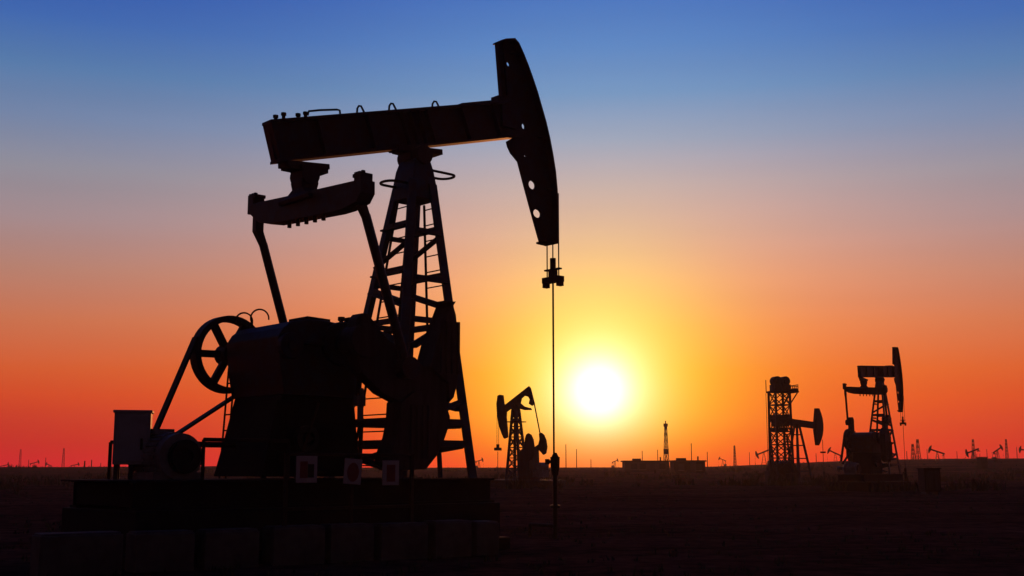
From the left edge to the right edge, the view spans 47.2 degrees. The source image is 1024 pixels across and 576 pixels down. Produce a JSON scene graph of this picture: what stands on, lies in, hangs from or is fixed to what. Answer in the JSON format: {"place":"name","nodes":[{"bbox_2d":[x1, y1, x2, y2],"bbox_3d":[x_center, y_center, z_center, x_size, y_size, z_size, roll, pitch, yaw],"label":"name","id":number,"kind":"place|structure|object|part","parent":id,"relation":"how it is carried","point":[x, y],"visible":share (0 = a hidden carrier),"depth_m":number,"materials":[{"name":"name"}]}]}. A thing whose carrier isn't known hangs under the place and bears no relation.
{"place":"outdoors","nodes":[
{"label":"outdoors","id":0,"kind":"place"},
{"bbox_2d":[0,458,1023,575],"bbox_3d":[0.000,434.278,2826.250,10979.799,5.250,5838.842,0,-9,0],"label":"ground","id":1,"kind":"structure","parent":0,"point":[834,520],"depth_m":26.49,"materials":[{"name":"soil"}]},
{"bbox_2d":[61,448,64,466],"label":"lattice mast","id":2,"kind":"object","parent":1,"relation":"on","point":[63,456],"visible":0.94,"depth_m":375.93,"materials":[{"name":"metal"}]},
{"bbox_2d":[29,531,122,575],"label":"concrete block","id":3,"kind":"object","parent":1,"relation":"on","point":[89,553],"depth_m":14.34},
{"bbox_2d":[125,529,194,572],"bbox_3d":[-4.543,3.392,15.149,0.769,0.509,0.420,6,-11,-35],"label":"concrete block","id":4,"kind":"object","parent":1,"relation":"on","point":[151,551],"depth_m":14.97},
{"bbox_2d":[194,527,259,569],"bbox_3d":[-3.805,3.472,15.662,0.747,0.508,0.420,6,-11,-34],"label":"concrete block","id":5,"kind":"object","parent":1,"relation":"on","point":[222,547],"depth_m":15.48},
{"bbox_2d":[61,502,509,569],"bbox_3d":[-3.368,3.736,18.171,6.400,0.750,2.900,8,-12,-41],"label":"concrete foundation","id":6,"kind":"object","parent":1,"relation":"on","point":[124,521],"visible":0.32,"depth_m":16.50,"materials":[{"name":"concrete"}]},
{"bbox_2d":[61,38,563,510],"bbox_3d":[-2.469,-0.806,19.616,9.022,8.669,3.467,8,-12,-41],"label":"pumpjack","id":7,"kind":"object","parent":6,"relation":"on","point":[297,382],"visible":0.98,"depth_m":18.39,"materials":[{"name":"paint"}]},
{"bbox_2d":[107,440,112,478],"bbox_3d":[-5.691,2.527,17.261,0.524,0.562,0.059,8,-12,-41],"label":"guard rail","id":8,"kind":"object","parent":7,"relation":"on","point":[109,460],"visible":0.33,"depth_m":17.09,"materials":[{"name":"metal"}]},
{"bbox_2d":[112,410,153,478],"bbox_3d":[-5.480,2.263,16.934,0.540,0.985,0.427,2,-9,-13],"label":"control cabinet","id":9,"kind":"object","parent":7,"relation":"on","point":[132,434],"visible":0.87,"depth_m":16.77,"materials":[{"name":"grey metal"}]},
{"bbox_3d":[-5.439,2.150,16.778,0.430,0.660,0.018,2,-9,-13],"label":"cabinet door","id":10,"kind":"part","parent":9,"relation":"part of","materials":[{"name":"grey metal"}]},
{"bbox_2d":[198,441,235,447],"bbox_3d":[-4.553,2.491,17.691,0.816,0.343,0.087,8,-12,-41],"label":"conduit pipe","id":11,"kind":"object","parent":7,"relation":"attached to","point":[220,444],"visible":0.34,"depth_m":17.78,"materials":[{"name":"metal"}]},
{"bbox_2d":[218,371,233,478],"bbox_3d":[-4.487,2.120,18.489,0.124,1.742,0.231,8,-12,-41],"label":"access ladder","id":12,"kind":"object","parent":7,"relation":"on","point":[225,414],"visible":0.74,"depth_m":18.55,"materials":[{"name":"metal"}]},
{"bbox_2d":[200,438,289,479],"bbox_3d":[-3.801,2.448,16.817,1.426,0.583,0.059,8,-12,-41],"label":"guard rail","id":13,"kind":"object","parent":7,"relation":"on","point":[205,440],"visible":0.89,"depth_m":16.69,"materials":[{"name":"metal"}]},
{"bbox_2d":[261,524,324,565],"bbox_3d":[-3.013,3.542,16.176,0.759,0.527,0.420,6,-11,-34],"label":"concrete block","id":14,"kind":"object","parent":1,"relation":"on","point":[289,545],"depth_m":16.00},
{"bbox_2d":[321,523,373,562],"bbox_3d":[-2.362,3.623,16.706,0.677,0.526,0.420,6,-11,-34],"label":"concrete block","id":15,"kind":"object","parent":1,"relation":"on","point":[346,542],"depth_m":16.51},
{"bbox_2d":[282,453,413,525],"bbox_3d":[-2.312,3.140,16.841,2.221,1.522,0.052,8,-12,-41],"label":"sign rail","id":16,"kind":"object","parent":1,"relation":"on","point":[350,507],"visible":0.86,"depth_m":16.82,"materials":[{"name":"metal"}]},
{"bbox_2d":[296,456,317,482],"bbox_3d":[-2.860,2.527,16.352,0.340,0.370,0.016,8,-12,-41],"label":"warning sign","id":17,"kind":"object","parent":16,"relation":"attached to","point":[306,469],"visible":1,"depth_m":16.34,"materials":[{"name":"white metal"}]},
{"bbox_2d":[343,458,361,484],"bbox_3d":[-2.286,2.636,16.858,0.300,0.360,0.016,13,-15,-40],"label":"warning sign","id":18,"kind":"object","parent":16,"relation":"attached to","point":[352,470],"visible":1,"depth_m":16.85,"materials":[{"name":"white metal"}]},
{"bbox_2d":[382,460,398,484],"bbox_3d":[-1.788,2.725,17.299,0.300,0.360,0.017,8,-12,-41],"label":"warning sign","id":19,"kind":"object","parent":16,"relation":"attached to","point":[390,472],"visible":1,"depth_m":17.29,"materials":[{"name":"white metal"}]},
{"bbox_2d":[371,522,427,560],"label":"concrete block","id":20,"kind":"structure","parent":1,"relation":"on","point":[399,540],"depth_m":16.97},
{"bbox_2d":[423,519,471,557],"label":"concrete block","id":21,"kind":"structure","parent":1,"relation":"on","point":[449,538],"depth_m":17.43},
{"bbox_2d":[470,520,498,555],"bbox_3d":[-0.481,3.836,18.024,0.413,0.507,0.420,6,-11,-34],"label":"concrete block","id":22,"kind":"object","parent":1,"relation":"on","point":[485,537],"depth_m":17.84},
{"bbox_2d":[490,386,565,487],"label":"pumpjack","id":23,"kind":"object","parent":1,"relation":"on","point":[531,467],"visible":0.97,"depth_m":80.94,"materials":[{"name":"paint"}]},
{"bbox_2d":[528,453,560,538],"bbox_3d":[0.543,3.917,22.137,0.344,1.600,0.835,8,-12,-41],"label":"wellhead","id":24,"kind":"object","parent":1,"relation":"on","point":[553,461],"visible":0.97,"depth_m":21.95,"materials":[{"name":"black paint"}]},
{"bbox_2d":[621,457,668,471],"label":"building","id":25,"kind":"structure","parent":1,"relation":"on","point":[638,465],"depth_m":227.34,"materials":[{"name":"paint"}]},
{"bbox_2d":[630,464,637,469],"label":"window","id":26,"kind":"structure","parent":25,"relation":"in","point":[633,466],"depth_m":227.29,"materials":[{"name":"black paint"}]},
{"bbox_2d":[639,464,645,469],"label":"window","id":27,"kind":"structure","parent":25,"relation":"in","point":[642,466],"depth_m":227.29,"materials":[{"name":"black paint"}]},
{"bbox_2d":[650,462,654,471],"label":"door","id":28,"kind":"structure","parent":25,"relation":"in","point":[652,464],"depth_m":227.35,"materials":[{"name":"paint"}]},
{"bbox_2d":[659,464,665,469],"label":"window","id":29,"kind":"structure","parent":25,"relation":"in","point":[661,466],"depth_m":227.29,"materials":[{"name":"black paint"}]},
{"bbox_2d":[663,421,669,469],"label":"lattice mast","id":30,"kind":"object","parent":1,"relation":"on","point":[665,449],"visible":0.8,"depth_m":297.38,"materials":[{"name":"metal"}]},
{"bbox_2d":[668,456,706,472],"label":"building","id":31,"kind":"structure","parent":1,"relation":"on","point":[681,465],"depth_m":202.64,"materials":[{"name":"concrete"}]},
{"bbox_2d":[678,464,684,470],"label":"window","id":32,"kind":"structure","parent":31,"relation":"in","point":[681,466],"depth_m":202.60,"materials":[{"name":"black paint"}]},
{"bbox_2d":[690,462,695,472],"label":"door","id":33,"kind":"structure","parent":31,"relation":"in","point":[692,464],"depth_m":202.60,"materials":[{"name":"paint"}]},
{"bbox_2d":[696,464,702,470],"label":"window","id":34,"kind":"structure","parent":31,"relation":"in","point":[698,466],"depth_m":202.60,"materials":[{"name":"black paint"}]},
{"bbox_2d":[733,446,736,465],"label":"lattice mast","id":35,"kind":"object","parent":1,"relation":"on","point":[734,456],"visible":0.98,"depth_m":415.62,"materials":[{"name":"metal"}]},
{"bbox_2d":[755,449,768,465],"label":"pumpjack","id":36,"kind":"object","parent":1,"relation":"on","point":[757,456],"visible":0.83,"depth_m":326.71,"materials":[{"name":"metal"}]},
{"bbox_2d":[765,376,798,483],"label":"tower pumping unit","id":37,"kind":"object","parent":1,"relation":"on","point":[780,422],"visible":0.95,"depth_m":96.99,"materials":[{"name":"paint"}]},
{"bbox_2d":[759,408,825,483],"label":"pumpjack","id":38,"kind":"object","parent":1,"relation":"on","point":[816,425],"visible":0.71,"depth_m":99.32,"materials":[{"name":"black metal"}]},
{"bbox_2d":[827,447,841,463],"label":"pumpjack","id":39,"kind":"object","parent":1,"relation":"on","point":[829,450],"visible":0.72,"depth_m":297.04,"materials":[{"name":"metal"}]},
{"bbox_2d":[830,481,910,491],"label":"concrete foundation","id":40,"kind":"object","parent":1,"relation":"on","point":[862,486],"visible":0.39,"depth_m":68.22,"materials":[{"name":"concrete"}]},
{"bbox_2d":[835,347,905,481],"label":"pumpjack","id":41,"kind":"object","parent":40,"relation":"on","point":[868,452],"visible":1,"depth_m":70.44,"materials":[{"name":"paint"}]},
{"bbox_2d":[903,468,907,480],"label":"wellhead","id":42,"kind":"object","parent":1,"relation":"on","point":[905,474],"visible":0.59,"depth_m":74.62,"materials":[{"name":"metal"}]},
{"bbox_2d":[911,444,915,459],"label":"lattice mast","id":43,"kind":"object","parent":1,"relation":"on","point":[912,449],"visible":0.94,"depth_m":326.75,"materials":[{"name":"metal"}]},
{"bbox_2d":[916,439,920,459],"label":"lattice mast","id":44,"kind":"object","parent":1,"relation":"on","point":[917,443],"visible":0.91,"depth_m":326.86,"materials":[{"name":"metal"}]},
{"bbox_2d":[916,468,941,494],"bbox_3d":[20.366,9.453,57.228,0.950,1.345,0.700,2,-9,-11],"label":"control cabinet","id":45,"kind":"object","parent":1,"relation":"on","point":[929,479],"visible":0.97,"depth_m":56.96,"materials":[{"name":"metal"}]},
{"bbox_3d":[20.427,9.330,56.939,0.720,0.950,0.020,2,-9,-11],"label":"cabinet door","id":46,"kind":"part","parent":45,"relation":"part of","materials":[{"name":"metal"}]},
{"bbox_2d":[928,445,944,460],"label":"pumpjack","id":47,"kind":"object","parent":1,"relation":"on","point":[930,449],"visible":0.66,"depth_m":267.38,"materials":[{"name":"metal"}]},
{"bbox_2d":[965,448,979,459],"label":"pumpjack","id":48,"kind":"object","parent":1,"relation":"on","point":[967,454],"visible":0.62,"depth_m":267.14,"materials":[{"name":"metal"}]},
{"bbox_2d":[976,457,987,468],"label":"pump shed","id":49,"kind":"structure","parent":1,"relation":"on","point":[982,462],"depth_m":197.32,"materials":[{"name":"metal"}]},
{"bbox_2d":[991,444,1003,459],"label":"pumpjack","id":50,"kind":"object","parent":1,"relation":"on","point":[996,453],"visible":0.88,"depth_m":326.62,"materials":[{"name":"metal"}]},
{"bbox_2d":[1005,439,1008,457],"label":"lattice mast","id":51,"kind":"object","parent":1,"relation":"on","point":[1006,448],"visible":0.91,"depth_m":416.03,"materials":[{"name":"metal"}]},
{"bbox_2d":[0,0,1023,467],"label":"sky","id":52,"kind":"structure","parent":0,"point":[751,192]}
]}

